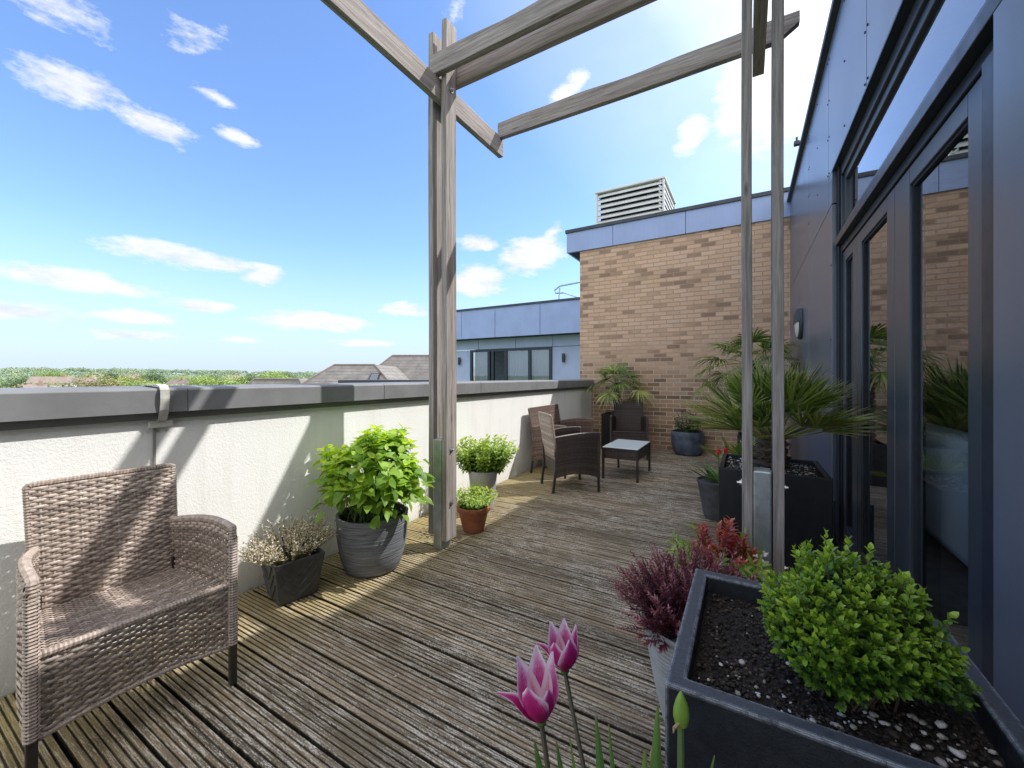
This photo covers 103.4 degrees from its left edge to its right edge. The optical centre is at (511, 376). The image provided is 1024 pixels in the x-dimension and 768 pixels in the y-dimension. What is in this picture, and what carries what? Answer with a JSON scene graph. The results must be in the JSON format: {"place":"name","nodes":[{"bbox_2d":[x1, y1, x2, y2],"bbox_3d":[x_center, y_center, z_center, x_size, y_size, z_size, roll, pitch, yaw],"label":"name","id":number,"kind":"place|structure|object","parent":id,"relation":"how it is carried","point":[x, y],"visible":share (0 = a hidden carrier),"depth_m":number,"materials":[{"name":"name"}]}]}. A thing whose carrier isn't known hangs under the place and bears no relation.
{"place":"outdoors","nodes":[
{"label":"outdoors","id":0,"kind":"place"},
{"bbox_2d":[4,382,33,387],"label":"broadleaf tree","id":1,"kind":"object","parent":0,"point":[20,385],"visible":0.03,"depth_m":121.33,"materials":[{"name":"green plant"}]},
{"bbox_2d":[43,380,67,386],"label":"broadleaf tree","id":2,"kind":"object","parent":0,"point":[52,383],"visible":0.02,"depth_m":152.79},
{"bbox_2d":[0,373,312,387],"bbox_3d":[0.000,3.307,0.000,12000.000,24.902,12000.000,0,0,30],"label":"ground","id":3,"kind":"structure","parent":0,"point":[160,374],"depth_m":863.63,"materials":[{"name":"green plant"}]},
{"bbox_2d":[5,376,28,387],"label":"broadleaf tree","id":4,"kind":"object","parent":3,"relation":"on","point":[20,380],"visible":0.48,"depth_m":247.99,"materials":[{"name":"green plant"}]},
{"bbox_2d":[23,381,47,387],"bbox_3d":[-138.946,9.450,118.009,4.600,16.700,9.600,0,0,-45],"label":"house","id":5,"kind":"structure","parent":3,"relation":"on","point":[40,384],"depth_m":117.99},
{"bbox_2d":[31,370,70,376],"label":"broadleaf tree","id":6,"kind":"object","parent":3,"relation":"on","point":[54,374],"visible":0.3,"depth_m":297.27,"materials":[{"name":"green plant"}]},
{"bbox_2d":[26,374,77,386],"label":"house","id":7,"kind":"structure","parent":3,"relation":"on","point":[36,380],"depth_m":188.03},
{"bbox_2d":[76,377,99,386],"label":"house","id":8,"kind":"structure","parent":3,"relation":"on","point":[89,380],"depth_m":229.67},
{"bbox_2d":[57,372,125,386],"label":"broadleaf tree","id":9,"kind":"object","parent":3,"relation":"on","point":[104,382],"visible":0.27,"depth_m":132.81,"materials":[{"name":"green plant"}]},
{"bbox_2d":[102,371,125,383],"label":"broadleaf tree","id":10,"kind":"object","parent":3,"relation":"on","point":[115,375],"visible":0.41,"depth_m":327.99,"materials":[{"name":"green plant"}]},
{"bbox_2d":[94,376,142,385],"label":"broadleaf tree","id":11,"kind":"object","parent":3,"relation":"on","point":[126,380],"visible":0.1,"depth_m":149.60,"materials":[{"name":"green plant"}]},
{"bbox_2d":[118,373,139,378],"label":"house","id":12,"kind":"structure","parent":3,"relation":"on","point":[129,375],"depth_m":419.04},
{"bbox_2d":[119,373,151,385],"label":"broadleaf tree","id":13,"kind":"object","parent":3,"relation":"on","point":[136,379],"visible":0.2,"depth_m":240.72,"materials":[{"name":"green plant"}]},
{"bbox_2d":[120,379,164,385],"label":"broadleaf tree","id":14,"kind":"object","parent":3,"relation":"on","point":[137,383],"visible":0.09,"depth_m":118.01,"materials":[{"name":"green plant"}]},
{"bbox_2d":[138,371,166,383],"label":"broadleaf tree","id":15,"kind":"object","parent":3,"relation":"on","point":[151,376],"visible":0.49,"depth_m":258.71,"materials":[{"name":"green plant"}]},
{"bbox_2d":[0,366,320,385],"bbox_3d":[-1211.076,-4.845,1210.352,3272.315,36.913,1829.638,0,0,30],"label":"woodland","id":16,"kind":"object","parent":3,"relation":"on","point":[10,373],"visible":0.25,"depth_m":704.37,"materials":[{"name":"green plant"}]},
{"bbox_2d":[165,377,189,384],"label":"house","id":17,"kind":"structure","parent":3,"relation":"on","point":[182,380],"depth_m":163.53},
{"bbox_2d":[165,375,191,381],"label":"broadleaf tree","id":18,"kind":"object","parent":3,"relation":"on","point":[187,378],"visible":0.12,"depth_m":299.55,"materials":[{"name":"green plant"}]},
{"bbox_2d":[187,375,221,384],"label":"broadleaf tree","id":19,"kind":"object","parent":3,"relation":"on","point":[194,381],"visible":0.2,"depth_m":147.47,"materials":[{"name":"green plant"}]},
{"bbox_2d":[200,375,248,384],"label":"broadleaf tree","id":20,"kind":"object","parent":3,"relation":"on","point":[224,382],"visible":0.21,"depth_m":122.85,"materials":[{"name":"green plant"}]},
{"bbox_2d":[225,374,241,381],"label":"house","id":21,"kind":"structure","parent":3,"relation":"on","point":[234,376],"depth_m":398.55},
{"bbox_2d":[233,373,257,384],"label":"broadleaf tree","id":22,"kind":"object","parent":3,"relation":"on","point":[251,378],"visible":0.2,"depth_m":197.71,"materials":[{"name":"green plant"}]},
{"bbox_2d":[258,371,290,377],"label":"broadleaf tree","id":23,"kind":"object","parent":3,"relation":"on","point":[265,375],"visible":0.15,"depth_m":187.12,"materials":[{"name":"green plant"}]},
{"bbox_2d":[301,364,408,383],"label":"tiled roof building","id":24,"kind":"structure","parent":3,"relation":"on","point":[334,373],"depth_m":35.21,"materials":[{"name":"grey tile"}]},
{"bbox_2d":[379,355,474,380],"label":"tiled roof building","id":25,"kind":"structure","parent":3,"relation":"on","point":[413,367],"depth_m":41.08,"materials":[{"name":"grey tile"}]},
{"bbox_2d":[456,297,579,380],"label":"blue building","id":26,"kind":"structure","parent":3,"relation":"on","point":[528,341],"depth_m":16.66,"materials":[{"name":"blue metal"}]},
{"bbox_2d":[470,347,551,380],"bbox_3d":[-0.080,0.050,17.249,4.000,2.500,0.295,0,0,30],"label":"window frame","id":27,"kind":"structure","parent":26,"relation":"in","point":[520,359],"depth_m":17.17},
{"bbox_2d":[554,282,579,298],"bbox_3d":[2.466,-3.315,15.562,1.844,0.765,0.055,0,0,30],"label":"roof guard rail","id":28,"kind":"object","parent":26,"relation":"on","point":[559,292],"visible":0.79,"depth_m":15.82,"materials":[{"name":"metal"}]},
{"bbox_2d":[565,187,789,455],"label":"brick building","id":29,"kind":"structure","parent":3,"relation":"on","point":[660,301],"depth_m":7.20,"materials":[{"name":"brown brick"}]},
{"bbox_2d":[595,176,675,223],"bbox_3d":[3.082,-3.750,10.003,1.600,1.600,1.600,0,0,30],"label":"roof vent","id":30,"kind":"object","parent":29,"relation":"on","point":[648,196],"visible":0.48,"depth_m":9.37,"materials":[{"name":"silver metal"}]},
{"bbox_2d":[248,378,306,383],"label":"tiled roof building","id":31,"kind":"structure","parent":0,"point":[276,381],"depth_m":39.67,"materials":[{"name":"grey tile"}]},
{"bbox_2d":[338,380,428,382],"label":"flat roof block","id":32,"kind":"structure","parent":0,"point":[355,381],"depth_m":25.85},
{"bbox_2d":[0,0,831,374],"label":"sky","id":33,"kind":"structure","parent":0,"point":[234,185],"materials":[{"name":"blue"}]},
{"bbox_2d":[665,515,780,582],"bbox_3d":[0.972,0.838,1.862,0.511,0.388,0.492,0,0,30],"label":"red leaf shrub","id":34,"kind":"object","parent":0,"point":[748,566],"visible":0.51,"depth_m":1.85,"materials":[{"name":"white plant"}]},
{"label":"building base","id":35,"kind":"structure","parent":0,"visible":0},
{"bbox_2d":[0,379,593,696],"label":"parapet wall","id":36,"kind":"structure","parent":35,"relation":"on","point":[243,458],"depth_m":2.42,"materials":[{"name":"white paint"}]},
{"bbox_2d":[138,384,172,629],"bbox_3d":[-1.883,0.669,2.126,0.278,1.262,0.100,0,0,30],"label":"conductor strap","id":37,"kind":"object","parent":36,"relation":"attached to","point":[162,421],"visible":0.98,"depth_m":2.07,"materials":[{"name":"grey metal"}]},
{"bbox_2d":[41,539,840,767],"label":"roof slab","id":38,"kind":"structure","parent":35,"relation":"on","point":[65,752],"depth_m":1.49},
{"bbox_2d":[0,444,838,767],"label":"decking floor","id":39,"kind":"structure","parent":38,"relation":"on","point":[318,684],"depth_m":1.85,"materials":[{"name":"brown wood"}]},
{"bbox_2d":[16,463,237,767],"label":"wicker armchair","id":40,"kind":"object","parent":39,"relation":"on","point":[110,542],"visible":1,"depth_m":1.64,"materials":[{"name":"brown wicker"}]},
{"bbox_2d":[260,542,324,605],"bbox_3d":[-1.320,1.175,2.429,0.288,0.249,0.288,0,0,42],"label":"chevron pot","id":41,"kind":"object","parent":39,"relation":"on","point":[290,581],"visible":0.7,"depth_m":2.34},
{"bbox_2d":[238,510,340,565],"bbox_3d":[-1.325,0.965,2.430,0.515,0.262,0.580,0,0,30],"label":"heather","id":42,"kind":"object","parent":41,"relation":"on","point":[296,550],"visible":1,"depth_m":2.39,"materials":[{"name":"beige plant"}]},
{"bbox_2d":[23,475,694,767],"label":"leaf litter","id":43,"kind":"object","parent":39,"relation":"on","point":[442,630],"visible":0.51,"depth_m":2.03,"materials":[{"name":"brown plant"}]},
{"bbox_2d":[336,503,407,577],"bbox_3d":[-0.954,1.110,2.773,0.471,0.380,0.471,0,0,30],"label":"plant pot","id":44,"kind":"object","parent":39,"relation":"on","point":[365,550],"visible":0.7,"depth_m":2.59,"materials":[{"name":"stone"}]},
{"bbox_2d":[305,422,435,529],"bbox_3d":[-0.957,0.643,2.771,0.848,0.640,0.810,0,0,30],"label":"leafy plant","id":45,"kind":"object","parent":44,"relation":"on","point":[380,485],"visible":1,"depth_m":2.60,"materials":[{"name":"green plant"}]},
{"bbox_2d":[456,504,489,533],"bbox_3d":[-0.326,1.192,3.425,0.286,0.216,0.286,0,0,30],"label":"plant pot","id":46,"kind":"object","parent":39,"relation":"on","point":[473,521],"visible":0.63,"depth_m":3.33,"materials":[{"name":"ceramic"}]},
{"bbox_2d":[461,478,486,498],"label":"chive tuft","id":47,"kind":"object","parent":46,"relation":"on","point":[472,485],"visible":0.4,"depth_m":3.48,"materials":[{"name":"green plant"}]},
{"bbox_2d":[456,486,497,509],"bbox_3d":[-0.327,1.027,3.428,0.428,0.198,0.407,0,0,30],"label":"herb plant","id":48,"kind":"object","parent":46,"relation":"on","point":[479,502],"visible":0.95,"depth_m":3.35,"materials":[{"name":"green plant"}]},
{"bbox_2d":[469,470,496,508],"bbox_3d":[-0.289,1.111,4.028,0.292,0.378,0.292,0,0,30],"label":"plant pot","id":49,"kind":"object","parent":39,"relation":"on","point":[491,478],"visible":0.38,"depth_m":3.92,"materials":[{"name":"stone"}]},
{"bbox_2d":[456,434,519,474],"bbox_3d":[-0.286,0.762,4.020,0.726,0.407,0.484,0,0,2],"label":"herb plant","id":50,"kind":"object","parent":49,"relation":"on","point":[483,457],"visible":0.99,"depth_m":3.93,"materials":[{"name":"green plant"}]},
{"bbox_2d":[320,0,799,580],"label":"pergola","id":51,"kind":"object","parent":39,"relation":"on","point":[452,66],"visible":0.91,"depth_m":2.79,"materials":[{"name":"wood"}]},
{"bbox_2d":[528,404,593,478],"bbox_3d":[0.706,0.859,5.763,0.586,0.882,1.089,0,0,30],"label":"wicker armchair","id":52,"kind":"object","parent":39,"relation":"on","point":[585,424],"visible":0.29,"depth_m":5.66,"materials":[{"name":"brown wicker"}]},
{"bbox_2d":[538,411,599,493],"bbox_3d":[0.649,0.859,4.783,0.586,0.882,0.589,0,0,-13],"label":"wicker armchair","id":53,"kind":"object","parent":39,"relation":"on","point":[574,447],"visible":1,"depth_m":4.54,"materials":[{"name":"brown wicker"}]},
{"bbox_2d":[601,412,629,448],"bbox_3d":[1.899,0.980,7.383,0.420,0.640,0.420,0,0,30],"label":"square planter","id":54,"kind":"object","parent":39,"relation":"on","point":[605,428],"visible":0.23,"depth_m":7.27,"materials":[{"name":"black"}]},
{"bbox_2d":[582,362,655,413],"bbox_3d":[1.941,0.244,7.277,1.276,1.064,1.317,0,0,-22],"label":"fan palm","id":55,"kind":"object","parent":54,"relation":"on","point":[613,370],"visible":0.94,"depth_m":7.18,"materials":[{"name":"green plant"}]},
{"bbox_2d":[602,439,650,482],"bbox_3d":[1.534,1.095,5.387,0.458,0.410,0.738,0,0,30],"label":"coffee table","id":56,"kind":"object","parent":39,"relation":"on","point":[636,450],"visible":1,"depth_m":5.17,"materials":[{"name":"wicker"}]},
{"bbox_2d":[610,401,647,459],"bbox_3d":[1.919,0.859,6.665,0.589,0.882,0.586,0,0,15],"label":"wicker armchair","id":57,"kind":"object","parent":39,"relation":"on","point":[627,418],"visible":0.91,"depth_m":6.84,"materials":[{"name":"brown wicker"}]},
{"bbox_2d":[641,601,685,721],"bbox_3d":[0.670,1.097,1.484,0.372,0.407,0.372,0,0,30],"label":"plant pot","id":58,"kind":"object","parent":39,"relation":"on","point":[660,663],"visible":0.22,"depth_m":1.43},
{"bbox_2d":[606,525,776,653],"bbox_3d":[0.668,0.735,1.485,0.650,0.410,0.542,0,0,30],"label":"purple shrub","id":59,"kind":"object","parent":58,"relation":"on","point":[663,597],"visible":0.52,"depth_m":1.46,"materials":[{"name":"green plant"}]},
{"bbox_2d":[671,429,704,455],"bbox_3d":[2.949,1.103,6.800,0.528,0.395,0.525,0,0,30],"label":"plant pot","id":60,"kind":"object","parent":39,"relation":"on","point":[686,444],"visible":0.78,"depth_m":6.60,"materials":[{"name":"grey ceramic"}]},
{"bbox_2d":[672,410,703,432],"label":"evergreen shrub","id":61,"kind":"object","parent":60,"relation":"on","point":[688,429],"visible":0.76,"depth_m":6.72,"materials":[{"name":"green plant"}]},
{"bbox_2d":[697,476,718,521],"bbox_3d":[1.888,1.124,3.725,0.344,0.352,0.344,0,0,30],"label":"plant pot","id":62,"kind":"object","parent":39,"relation":"on","point":[709,494],"visible":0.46,"depth_m":3.64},
{"bbox_2d":[686,459,718,483],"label":"tulip clump","id":63,"kind":"object","parent":62,"relation":"on","point":[710,476],"visible":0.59,"depth_m":3.75,"materials":[{"name":"green plant"}]},
{"bbox_2d":[716,449,720,482],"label":"red tulip","id":64,"kind":"object","parent":62,"relation":"on","point":[718,452],"visible":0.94,"depth_m":3.67,"materials":[{"name":"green plant"}]},
{"bbox_2d":[737,432,758,455],"bbox_3d":[3.389,1.050,5.607,0.460,0.500,0.460,0,0,30],"label":"square planter","id":65,"kind":"object","parent":39,"relation":"on","point":[739,435],"visible":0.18,"depth_m":5.50,"materials":[{"name":"black"}]},
{"bbox_2d":[688,327,799,432],"bbox_3d":[3.313,0.097,5.625,1.677,1.506,1.668,0,0,30],"label":"fan palm","id":66,"kind":"object","parent":65,"relation":"on","point":[765,344],"visible":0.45,"depth_m":5.53,"materials":[{"name":"green plant"}]},
{"bbox_2d":[719,453,832,580],"bbox_3d":[1.776,0.950,2.785,0.600,0.700,0.600,0,0,30],"label":"square planter","id":67,"kind":"object","parent":39,"relation":"on","point":[809,503],"visible":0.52,"depth_m":2.47,"materials":[{"name":"black plastic"}]},
{"bbox_2d":[675,352,886,469],"bbox_3d":[1.750,0.223,2.767,1.254,0.804,1.228,0,0,30],"label":"fan palm","id":68,"kind":"object","parent":67,"relation":"on","point":[800,395],"visible":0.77,"depth_m":2.60,"materials":[{"name":"green plant"}]},
{"bbox_2d":[665,569,1023,767],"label":"square planter","id":69,"kind":"object","parent":39,"relation":"on","point":[752,700],"visible":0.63,"depth_m":0.77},
{"bbox_2d":[757,527,984,714],"bbox_3d":[0.714,0.503,0.832,0.364,0.334,0.325,0,0,30],"label":"box shrub","id":70,"kind":"object","parent":69,"relation":"on","point":[866,637],"visible":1,"depth_m":0.76,"materials":[{"name":"green plant"}]},
{"bbox_3d":[2.296,1.149,4.160,0.330,0.302,0.330,0,0,30],"label":"plant pot","id":71,"kind":"object","parent":39,"relation":"on","visible":0},
{"bbox_2d":[700,431,757,460],"bbox_3d":[2.280,0.792,4.104,0.930,0.456,0.800,0,0,-36],"label":"clump","id":72,"kind":"object","parent":71,"relation":"on","point":[737,449],"visible":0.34,"depth_m":4.03,"materials":[{"name":"green plant"}]},
{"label":"plant pot","id":73,"kind":"object","parent":39,"relation":"on","visible":0},
{"bbox_2d":[496,645,558,767],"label":"pink tulip","id":74,"kind":"object","parent":73,"relation":"on","point":[535,698],"visible":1,"depth_m":0.52,"materials":[{"name":"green plant"}]},
{"bbox_2d":[535,618,585,767],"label":"pink tulip","id":75,"kind":"object","parent":73,"relation":"on","point":[563,644],"visible":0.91,"depth_m":0.60,"materials":[{"name":"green plant"}]},
{"bbox_2d":[533,706,714,767],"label":"tulip foliage","id":76,"kind":"object","parent":73,"relation":"on","point":[655,757],"visible":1,"depth_m":0.50,"materials":[{"name":"green plant"}]},
{"bbox_2d":[673,691,689,767],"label":"tulip bud","id":77,"kind":"object","parent":73,"relation":"on","point":[681,714],"visible":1,"depth_m":0.51,"materials":[{"name":"green plant"}]},
{"bbox_2d":[787,0,1023,724],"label":"clad building","id":78,"kind":"structure","parent":38,"relation":"on","point":[854,191],"depth_m":1.84,"materials":[{"name":"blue metal"}]},
{"bbox_2d":[794,137,799,146],"bbox_3d":[3.409,-2.820,4.844,0.060,0.100,0.060,0,0,30],"label":"wall camera","id":79,"kind":"object","parent":78,"relation":"attached to","point":[797,142],"depth_m":4.83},
{"bbox_2d":[793,308,802,339],"bbox_3d":[3.559,-0.660,5.045,0.082,0.391,0.391,0,0,30],"label":"bulkhead lamp","id":80,"kind":"object","parent":78,"relation":"attached to","point":[798,320],"visible":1,"depth_m":4.93,"materials":[{"name":"beige"}]},
{"bbox_2d":[833,498,835,539],"bbox_3d":[2.466,1.095,3.154,0.074,0.310,0.110,0,0,30],"label":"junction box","id":81,"kind":"object","parent":78,"relation":"attached to","point":[834,519],"visible":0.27,"depth_m":3.09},
{"bbox_2d":[843,235,857,555],"bbox_3d":[2.457,0.148,2.903,0.054,2.205,0.473,0,0,30],"label":"door leaf","id":82,"kind":"structure","parent":78,"relation":"in","point":[850,255],"depth_m":2.96,"materials":[{"name":"grey glass"}]},
{"bbox_2d":[858,187,894,578],"bbox_3d":[2.140,0.148,2.355,0.054,2.205,0.778,0,0,30],"label":"door leaf","id":83,"kind":"structure","parent":78,"relation":"in","point":[868,237],"depth_m":2.47,"materials":[{"name":"grey metal"}]},
{"bbox_2d":[840,0,987,230],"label":"upper window frame","id":84,"kind":"structure","parent":78,"relation":"in","point":[866,154],"depth_m":2.24,"materials":[{"name":"grey metal"}]},
{"bbox_2d":[877,473,967,654],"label":"room floor","id":85,"kind":"structure","parent":78,"relation":"in","point":[947,580],"depth_m":2.59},
{"bbox_2d":[926,422,967,566],"bbox_3d":[3.563,0.810,2.847,0.950,0.820,2.400,0,0,30],"label":"sofa","id":86,"kind":"object","parent":85,"relation":"on","point":[946,487],"visible":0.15,"depth_m":2.76,"materials":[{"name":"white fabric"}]},
{"bbox_2d":[874,0,985,473],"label":"room walls","id":87,"kind":"structure","parent":78,"relation":"in","point":[947,293],"depth_m":5.06,"materials":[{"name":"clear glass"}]},
{"bbox_2d":[895,76,981,672],"bbox_3d":[1.712,0.148,1.617,0.054,2.205,0.915,0,0,30],"label":"door leaf","id":88,"kind":"structure","parent":78,"relation":"in","point":[966,120],"depth_m":1.82,"materials":[{"name":"grey metal"}]}
]}

